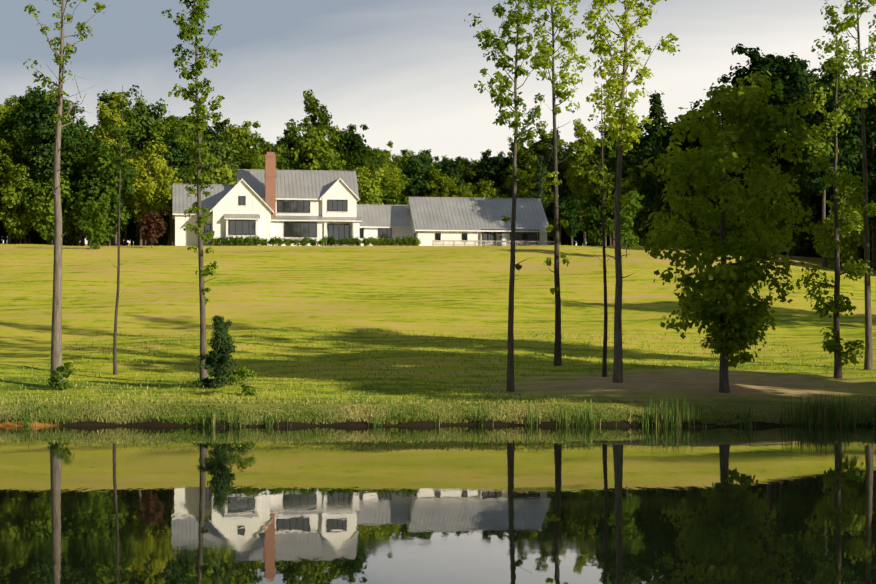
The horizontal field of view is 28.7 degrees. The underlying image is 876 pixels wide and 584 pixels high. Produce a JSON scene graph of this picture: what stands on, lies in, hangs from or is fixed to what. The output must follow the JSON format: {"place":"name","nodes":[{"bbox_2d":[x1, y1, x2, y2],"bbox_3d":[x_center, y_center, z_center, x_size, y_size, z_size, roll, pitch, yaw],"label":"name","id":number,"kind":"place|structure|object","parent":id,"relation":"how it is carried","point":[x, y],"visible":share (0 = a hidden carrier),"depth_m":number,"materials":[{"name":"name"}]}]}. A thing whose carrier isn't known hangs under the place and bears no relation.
{"place":"outdoors","nodes":[
{"label":"outdoors","id":0,"kind":"place"},
{"bbox_2d":[0,425,875,583],"bbox_3d":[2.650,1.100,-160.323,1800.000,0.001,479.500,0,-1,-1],"label":"water","id":1,"kind":"structure","parent":0,"point":[465,504],"depth_m":42.55,"materials":[{"name":"green liquid"}]},
{"bbox_2d":[0,243,875,426],"bbox_3d":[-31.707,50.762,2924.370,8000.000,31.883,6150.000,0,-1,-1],"label":"ground","id":2,"kind":"structure","parent":0,"point":[447,291],"depth_m":123.15,"materials":[{"name":"green plant"}]},
{"bbox_2d":[0,97,21,243],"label":"forest tree","id":3,"kind":"object","parent":2,"relation":"on","point":[4,109],"visible":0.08,"depth_m":226.84,"materials":[{"name":"green plant"}]},
{"bbox_2d":[0,164,40,243],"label":"tree","id":4,"kind":"object","parent":2,"relation":"on","point":[16,206],"visible":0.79,"depth_m":202.84,"materials":[{"name":"green plant"}]},
{"bbox_2d":[0,132,42,243],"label":"forest tree","id":5,"kind":"object","parent":2,"relation":"on","point":[7,162],"visible":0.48,"depth_m":205.25,"materials":[{"name":"green plant"}]},
{"bbox_2d":[0,92,54,243],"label":"forest tree","id":6,"kind":"object","parent":2,"relation":"on","point":[14,114],"visible":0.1,"depth_m":219.85,"materials":[{"name":"green plant"}]},
{"bbox_2d":[12,87,84,244],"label":"forest tree","id":7,"kind":"object","parent":2,"relation":"on","point":[36,122],"visible":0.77,"depth_m":203.29,"materials":[{"name":"green plant"}]},
{"bbox_2d":[23,176,75,244],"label":"tree","id":8,"kind":"object","parent":2,"relation":"on","point":[42,214],"visible":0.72,"depth_m":201.57,"materials":[{"name":"green plant"}]},
{"bbox_2d":[48,362,74,390],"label":"bush","id":9,"kind":"object","parent":2,"relation":"on","point":[58,377],"visible":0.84,"depth_m":88.27,"materials":[{"name":"green plant"}]},
{"bbox_2d":[23,0,107,387],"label":"tall sparse tree","id":10,"kind":"object","parent":2,"relation":"on","point":[56,329],"visible":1,"depth_m":89.67,"materials":[{"name":"green plant"}]},
{"bbox_2d":[64,165,84,245],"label":"tree","id":11,"kind":"object","parent":2,"relation":"on","point":[74,238],"visible":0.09,"depth_m":214.97,"materials":[{"name":"green plant"}]},
{"bbox_2d":[49,136,113,245],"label":"forest tree","id":12,"kind":"object","parent":2,"relation":"on","point":[72,175],"visible":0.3,"depth_m":204.01,"materials":[{"name":"green plant"}]},
{"bbox_2d":[63,116,99,140],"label":"forest tree","id":13,"kind":"object","parent":2,"relation":"on","point":[84,128],"visible":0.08,"depth_m":253.10,"materials":[{"name":"green plant"}]},
{"bbox_2d":[77,198,109,248],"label":"tree","id":14,"kind":"object","parent":2,"relation":"on","point":[95,209],"visible":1,"depth_m":180.67,"materials":[{"name":"green plant"}]},
{"bbox_2d":[66,167,128,245],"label":"tree","id":15,"kind":"object","parent":2,"relation":"on","point":[77,195],"visible":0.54,"depth_m":200.83,"materials":[{"name":"green plant"}]},
{"bbox_2d":[80,143,141,245],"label":"tree","id":16,"kind":"object","parent":2,"relation":"on","point":[100,160],"visible":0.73,"depth_m":201.75,"materials":[{"name":"green plant"}]},
{"bbox_2d":[92,92,129,245],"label":"forest tree","id":17,"kind":"object","parent":2,"relation":"on","point":[103,116],"visible":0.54,"depth_m":210.05,"materials":[{"name":"green plant"}]},
{"bbox_2d":[81,86,145,245],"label":"forest tree","id":18,"kind":"object","parent":2,"relation":"on","point":[131,120],"visible":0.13,"depth_m":217.15,"materials":[{"name":"green plant"}]},
{"bbox_2d":[98,84,141,374],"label":"thin tree","id":19,"kind":"object","parent":2,"relation":"on","point":[122,105],"visible":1,"depth_m":97.07,"materials":[{"name":"green plant"}]},
{"bbox_2d":[117,210,138,245],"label":"tree","id":20,"kind":"object","parent":2,"relation":"on","point":[130,234],"visible":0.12,"depth_m":255.33,"materials":[{"name":"green plant"}]},
{"bbox_2d":[121,140,162,245],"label":"forest tree","id":21,"kind":"object","parent":2,"relation":"on","point":[134,219],"visible":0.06,"depth_m":223.76,"materials":[{"name":"green plant"}]},
{"bbox_2d":[125,95,169,245],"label":"forest tree","id":22,"kind":"object","parent":2,"relation":"on","point":[140,108],"visible":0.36,"depth_m":226.04,"materials":[{"name":"green plant"}]},
{"bbox_2d":[122,140,182,245],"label":"forest tree","id":23,"kind":"object","parent":2,"relation":"on","point":[148,170],"visible":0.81,"depth_m":206.72,"materials":[{"name":"green plant"}]},
{"bbox_2d":[137,209,167,247],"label":"red maple","id":24,"kind":"object","parent":2,"relation":"on","point":[153,224],"visible":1,"depth_m":186.17,"materials":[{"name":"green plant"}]},
{"bbox_2d":[155,201,171,245],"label":"tree","id":25,"kind":"object","parent":2,"relation":"on","point":[162,240],"visible":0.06,"depth_m":228.60,"materials":[{"name":"green plant"}]},
{"bbox_2d":[145,115,190,245],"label":"forest tree","id":26,"kind":"object","parent":2,"relation":"on","point":[169,120],"visible":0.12,"depth_m":228.11,"materials":[{"name":"green plant"}]},
{"bbox_2d":[141,116,206,245],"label":"forest tree","id":27,"kind":"object","parent":2,"relation":"on","point":[157,130],"visible":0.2,"depth_m":223.91,"materials":[{"name":"green plant"}]},
{"bbox_2d":[151,130,201,245],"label":"forest tree","id":28,"kind":"object","parent":2,"relation":"on","point":[176,156],"visible":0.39,"depth_m":214.75,"materials":[{"name":"green plant"}]},
{"bbox_2d":[161,0,224,379],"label":"tree","id":29,"kind":"object","parent":2,"relation":"on","point":[200,151],"visible":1,"depth_m":91.39,"materials":[{"name":"green plant"}]},
{"bbox_2d":[188,139,238,183],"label":"forest tree","id":30,"kind":"object","parent":2,"relation":"on","point":[222,154],"visible":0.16,"depth_m":222.56,"materials":[{"name":"green plant"}]},
{"bbox_2d":[191,315,248,388],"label":"shrub","id":31,"kind":"object","parent":2,"relation":"on","point":[217,358],"visible":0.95,"depth_m":88.25,"materials":[{"name":"green plant"}]},
{"bbox_2d":[205,163,235,183],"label":"tree","id":32,"kind":"object","parent":2,"relation":"on","point":[220,171],"visible":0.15,"depth_m":221.44,"materials":[{"name":"green plant"}]},
{"bbox_2d":[212,112,231,132],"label":"forest tree","id":33,"kind":"object","parent":2,"relation":"on","point":[220,126],"visible":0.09,"depth_m":271.04,"materials":[{"name":"green plant"}]},
{"bbox_2d":[220,120,264,168],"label":"forest tree","id":34,"kind":"object","parent":2,"relation":"on","point":[242,137],"visible":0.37,"depth_m":245.06,"materials":[{"name":"green plant"}]},
{"bbox_2d":[228,363,257,395],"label":"lawn bush","id":35,"kind":"object","parent":2,"relation":"on","point":[235,376],"visible":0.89,"depth_m":83.99,"materials":[{"name":"green plant"}]},
{"bbox_2d":[222,136,264,180],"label":"forest tree","id":36,"kind":"object","parent":2,"relation":"on","point":[243,164],"visible":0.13,"depth_m":241.06,"materials":[{"name":"green plant"}]},
{"bbox_2d":[257,141,289,169],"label":"forest tree","id":37,"kind":"object","parent":2,"relation":"on","point":[278,150],"visible":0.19,"depth_m":261.53,"materials":[{"name":"green plant"}]},
{"bbox_2d":[260,140,292,169],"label":"forest tree","id":38,"kind":"object","parent":2,"relation":"on","point":[283,155],"visible":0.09,"depth_m":266.19,"materials":[{"name":"green plant"}]},
{"bbox_2d":[274,126,316,169],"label":"forest tree","id":39,"kind":"object","parent":2,"relation":"on","point":[284,139],"visible":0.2,"depth_m":271.41,"materials":[{"name":"green plant"}]},
{"bbox_2d":[285,119,347,170],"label":"forest tree","id":40,"kind":"object","parent":2,"relation":"on","point":[312,143],"visible":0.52,"depth_m":269.19,"materials":[{"name":"green plant"}]},
{"bbox_2d":[300,89,339,142],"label":"forest tree","id":41,"kind":"object","parent":2,"relation":"on","point":[314,111],"visible":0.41,"depth_m":288.57,"materials":[{"name":"green plant"}]},
{"bbox_2d":[329,124,372,171],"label":"forest tree","id":42,"kind":"object","parent":2,"relation":"on","point":[350,140],"visible":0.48,"depth_m":292.30,"materials":[{"name":"green plant"}]},
{"bbox_2d":[172,152,559,245],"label":"farmhouse","id":43,"kind":"object","parent":2,"relation":"on","point":[269,201],"visible":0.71,"depth_m":202.83,"materials":[{"name":"white painted wood siding"},{"name":"metal"},{"name":"brick"}]},
{"bbox_2d":[345,149,387,196],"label":"forest tree","id":44,"kind":"object","parent":2,"relation":"on","point":[370,165],"visible":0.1,"depth_m":309.71,"materials":[{"name":"green plant"}]},
{"bbox_2d":[355,165,386,204],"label":"tree","id":45,"kind":"object","parent":2,"relation":"on","point":[368,183],"visible":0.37,"depth_m":289.94,"materials":[{"name":"green plant"}]},
{"bbox_2d":[369,177,395,204],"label":"tree","id":46,"kind":"object","parent":2,"relation":"on","point":[389,195],"visible":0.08,"depth_m":312.54,"materials":[{"name":"green plant"}]},
{"bbox_2d":[366,141,404,203],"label":"forest tree","id":47,"kind":"object","parent":2,"relation":"on","point":[390,172],"visible":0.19,"depth_m":350.29,"materials":[{"name":"green plant"}]},
{"bbox_2d":[370,147,406,186],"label":"forest tree","id":48,"kind":"object","parent":2,"relation":"on","point":[396,158],"visible":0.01,"depth_m":380.42,"materials":[{"name":"green plant"}]},
{"bbox_2d":[380,164,410,203],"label":"forest tree","id":49,"kind":"object","parent":2,"relation":"on","point":[398,198],"visible":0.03,"depth_m":364.34,"materials":[{"name":"green plant"}]},
{"bbox_2d":[397,149,436,196],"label":"forest tree","id":50,"kind":"object","parent":2,"relation":"on","point":[417,166],"visible":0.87,"depth_m":410.87,"materials":[{"name":"green plant"}]},
{"bbox_2d":[0,402,875,424],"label":"bank grass","id":51,"kind":"structure","parent":2,"relation":"on","point":[88,413],"depth_m":77.81,"materials":[{"name":"green plant"}]},
{"bbox_2d":[12,390,875,427],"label":"reeds","id":52,"kind":"object","parent":2,"relation":"on","point":[824,415],"visible":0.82,"depth_m":76.89,"materials":[{"name":"green plant"}]},
{"bbox_2d":[429,155,463,196],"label":"forest tree","id":53,"kind":"object","parent":2,"relation":"on","point":[447,167],"visible":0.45,"depth_m":415.76,"materials":[{"name":"green plant"}]},
{"bbox_2d":[424,167,470,196],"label":"forest tree","id":54,"kind":"object","parent":2,"relation":"on","point":[445,182],"visible":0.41,"depth_m":409.65,"materials":[{"name":"green plant"}]},
{"bbox_2d":[455,149,491,194],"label":"forest tree","id":55,"kind":"object","parent":2,"relation":"on","point":[466,173],"visible":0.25,"depth_m":421.94,"materials":[{"name":"green plant"}]},
{"bbox_2d":[472,179,508,197],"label":"forest tree","id":56,"kind":"object","parent":2,"relation":"on","point":[485,191],"visible":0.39,"depth_m":410.99,"materials":[{"name":"green plant"}]},
{"bbox_2d":[475,151,511,197],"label":"forest tree","id":57,"kind":"object","parent":2,"relation":"on","point":[493,167],"visible":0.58,"depth_m":419.19,"materials":[{"name":"green plant"}]},
{"bbox_2d":[464,0,552,391],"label":"tree","id":58,"kind":"object","parent":2,"relation":"on","point":[488,36],"visible":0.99,"depth_m":86.85,"materials":[{"name":"green plant"}]},
{"bbox_2d":[500,166,533,197],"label":"forest tree","id":59,"kind":"object","parent":2,"relation":"on","point":[508,192],"visible":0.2,"depth_m":414.01,"materials":[{"name":"green plant"}]},
{"bbox_2d":[507,131,531,169],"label":"forest tree","id":60,"kind":"object","parent":2,"relation":"on","point":[520,142],"visible":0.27,"depth_m":419.58,"materials":[{"name":"green plant"}]},
{"bbox_2d":[500,145,551,206],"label":"forest tree","id":61,"kind":"object","parent":2,"relation":"on","point":[523,161],"visible":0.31,"depth_m":413.00,"materials":[{"name":"green plant"}]},
{"bbox_2d":[517,166,553,213],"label":"forest tree","id":62,"kind":"object","parent":2,"relation":"on","point":[526,188],"visible":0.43,"depth_m":408.02,"materials":[{"name":"green plant"}]},
{"bbox_2d":[530,155,550,209],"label":"forest tree","id":63,"kind":"object","parent":2,"relation":"on","point":[540,171],"visible":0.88,"depth_m":404.82,"materials":[{"name":"green plant"}]},
{"bbox_2d":[530,121,557,177],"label":"forest tree","id":64,"kind":"object","parent":2,"relation":"on","point":[543,148],"visible":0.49,"depth_m":419.52,"materials":[{"name":"green plant"}]},
{"bbox_2d":[527,185,561,233],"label":"forest tree","id":65,"kind":"object","parent":2,"relation":"on","point":[549,212],"visible":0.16,"depth_m":411.07,"materials":[{"name":"green plant"}]},
{"bbox_2d":[519,0,590,365],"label":"tree","id":66,"kind":"object","parent":2,"relation":"on","point":[564,83],"visible":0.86,"depth_m":99.23,"materials":[{"name":"green plant"}]},
{"bbox_2d":[545,129,569,244],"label":"forest tree","id":67,"kind":"object","parent":2,"relation":"on","point":[550,163],"visible":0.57,"depth_m":412.48,"materials":[{"name":"green plant"}]},
{"bbox_2d":[552,145,571,244],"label":"forest tree","id":68,"kind":"object","parent":2,"relation":"on","point":[561,165],"visible":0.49,"depth_m":416.08,"materials":[{"name":"green plant"}]},
{"bbox_2d":[558,194,584,244],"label":"forest tree","id":69,"kind":"object","parent":2,"relation":"on","point":[572,228],"visible":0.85,"depth_m":403.19,"materials":[{"name":"green plant"}]},
{"bbox_2d":[563,142,595,245],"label":"forest tree","id":70,"kind":"object","parent":2,"relation":"on","point":[580,151],"visible":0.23,"depth_m":405.78,"materials":[{"name":"green plant"}]},
{"bbox_2d":[571,119,596,245],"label":"forest tree","id":71,"kind":"object","parent":2,"relation":"on","point":[581,134],"visible":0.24,"depth_m":413.02,"materials":[{"name":"green plant"}]},
{"bbox_2d":[567,140,601,213],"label":"forest tree","id":72,"kind":"object","parent":2,"relation":"on","point":[577,183],"visible":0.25,"depth_m":311.44,"materials":[{"name":"green plant"}]},
{"bbox_2d":[580,187,612,245],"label":"tree","id":73,"kind":"object","parent":2,"relation":"on","point":[593,217],"visible":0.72,"depth_m":301.44,"materials":[{"name":"green plant"}]},
{"bbox_2d":[576,67,627,376],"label":"thin tree","id":74,"kind":"object","parent":2,"relation":"on","point":[604,357],"visible":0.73,"depth_m":92.92,"materials":[{"name":"green plant"}]},
{"bbox_2d":[588,134,617,245],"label":"forest tree","id":75,"kind":"object","parent":2,"relation":"on","point":[597,148],"visible":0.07,"depth_m":299.74,"materials":[{"name":"green plant"}]},
{"bbox_2d":[596,117,646,245],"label":"forest tree","id":76,"kind":"object","parent":2,"relation":"on","point":[606,152],"visible":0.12,"depth_m":288.14,"materials":[{"name":"green plant"}]},
{"bbox_2d":[598,123,648,192],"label":"forest tree","id":77,"kind":"object","parent":2,"relation":"on","point":[614,147],"visible":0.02,"depth_m":272.55,"materials":[{"name":"green plant"}]},
{"bbox_2d":[604,189,644,257],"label":"tree","id":78,"kind":"object","parent":2,"relation":"on","point":[627,223],"visible":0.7,"depth_m":172.17,"materials":[{"name":"green plant"}]},
{"bbox_2d":[581,0,679,382],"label":"tree","id":79,"kind":"object","parent":2,"relation":"on","point":[619,118],"visible":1,"depth_m":88.27,"materials":[{"name":"green plant"}]},
{"bbox_2d":[613,166,654,245],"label":"tree","id":80,"kind":"object","parent":2,"relation":"on","point":[637,226],"visible":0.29,"depth_m":242.59,"materials":[{"name":"green plant"}]},
{"bbox_2d":[614,125,658,190],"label":"forest tree","id":81,"kind":"object","parent":2,"relation":"on","point":[644,143],"visible":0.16,"depth_m":248.28,"materials":[{"name":"green plant"}]},
{"bbox_2d":[624,154,650,211],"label":"forest tree","id":82,"kind":"object","parent":2,"relation":"on","point":[632,159],"visible":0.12,"depth_m":243.88,"materials":[{"name":"green plant"}]},
{"bbox_2d":[632,90,667,204],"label":"forest tree","id":83,"kind":"object","parent":2,"relation":"on","point":[657,110],"visible":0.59,"depth_m":236.40,"materials":[{"name":"green plant"}]},
{"bbox_2d":[641,155,662,221],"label":"forest tree","id":84,"kind":"object","parent":2,"relation":"on","point":[651,195],"visible":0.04,"depth_m":239.24,"materials":[{"name":"green plant"}]},
{"bbox_2d":[645,185,684,245],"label":"tree","id":85,"kind":"object","parent":2,"relation":"on","point":[660,204],"visible":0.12,"depth_m":225.55,"materials":[{"name":"green plant"}]},
{"bbox_2d":[648,120,699,213],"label":"forest tree","id":86,"kind":"object","parent":2,"relation":"on","point":[655,177],"visible":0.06,"depth_m":224.04,"materials":[{"name":"green plant"}]},
{"bbox_2d":[654,99,726,247],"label":"forest tree","id":87,"kind":"object","parent":2,"relation":"on","point":[685,145],"visible":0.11,"depth_m":217.61,"materials":[{"name":"green plant"}]},
{"bbox_2d":[668,185,727,248],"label":"tree","id":88,"kind":"object","parent":2,"relation":"on","point":[692,223],"visible":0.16,"depth_m":213.61,"materials":[{"name":"green plant"}]},
{"bbox_2d":[677,143,751,241],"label":"forest tree","id":89,"kind":"object","parent":2,"relation":"on","point":[694,190],"visible":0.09,"depth_m":211.93,"materials":[{"name":"green plant"}]},
{"bbox_2d":[638,70,813,392],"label":"broad tree","id":90,"kind":"object","parent":2,"relation":"on","point":[723,288],"visible":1,"depth_m":82.28,"materials":[{"name":"green plant"}]},
{"bbox_2d":[741,154,798,254],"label":"forest tree","id":91,"kind":"object","parent":2,"relation":"on","point":[781,163],"visible":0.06,"depth_m":197.15,"materials":[{"name":"green plant"}]},
{"bbox_2d":[727,43,814,253],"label":"forest tree","id":92,"kind":"object","parent":2,"relation":"on","point":[782,70],"visible":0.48,"depth_m":186.93,"materials":[{"name":"green plant"}]},
{"bbox_2d":[746,82,814,255],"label":"forest tree","id":93,"kind":"object","parent":2,"relation":"on","point":[812,196],"visible":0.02,"depth_m":197.26,"materials":[{"name":"green plant"}]},
{"bbox_2d":[765,192,821,255],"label":"forest tree","id":94,"kind":"object","parent":2,"relation":"on","point":[818,202],"visible":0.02,"depth_m":205.63,"materials":[{"name":"green plant"}]},
{"bbox_2d":[768,171,819,256],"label":"tree","id":95,"kind":"object","parent":2,"relation":"on","point":[803,195],"visible":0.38,"depth_m":184.48,"materials":[{"name":"green plant"}]},
{"bbox_2d":[765,195,828,255],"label":"tree","id":96,"kind":"object","parent":2,"relation":"on","point":[804,243],"visible":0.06,"depth_m":207.15,"materials":[{"name":"green plant"}]},
{"bbox_2d":[787,58,820,255],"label":"forest tree","id":97,"kind":"object","parent":2,"relation":"on","point":[811,74],"visible":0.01,"depth_m":210.58,"materials":[{"name":"green plant"}]},
{"bbox_2d":[781,85,861,266],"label":"forest tree","id":98,"kind":"object","parent":2,"relation":"on","point":[813,183],"visible":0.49,"depth_m":175.59,"materials":[{"name":"green plant"}]},
{"bbox_2d":[783,59,870,260],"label":"forest tree","id":99,"kind":"object","parent":2,"relation":"on","point":[824,81],"visible":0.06,"depth_m":192.90,"materials":[{"name":"green plant"}]},
{"bbox_2d":[790,35,875,378],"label":"clumpy tree","id":100,"kind":"object","parent":2,"relation":"on","point":[837,305],"visible":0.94,"depth_m":91.70,"materials":[{"name":"green plant"}]},
{"bbox_2d":[822,69,850,212],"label":"forest tree","id":101,"kind":"object","parent":2,"relation":"on","point":[833,88],"visible":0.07,"depth_m":182.73,"materials":[{"name":"green plant"}]},
{"bbox_2d":[815,205,863,269],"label":"tree","id":102,"kind":"object","parent":2,"relation":"on","point":[849,243],"visible":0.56,"depth_m":173.97,"materials":[{"name":"green plant"}]},
{"bbox_2d":[820,0,875,369],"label":"tree","id":103,"kind":"object","parent":2,"relation":"on","point":[844,26],"visible":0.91,"depth_m":96.33,"materials":[{"name":"green plant"}]},
{"bbox_2d":[837,70,875,269],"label":"forest tree","id":104,"kind":"object","parent":2,"relation":"on","point":[870,117],"visible":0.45,"depth_m":178.43,"materials":[{"name":"green plant"}]},
{"bbox_2d":[0,0,875,245],"label":"sky","id":105,"kind":"structure","parent":0,"point":[407,71],"materials":[{"name":"grey"}]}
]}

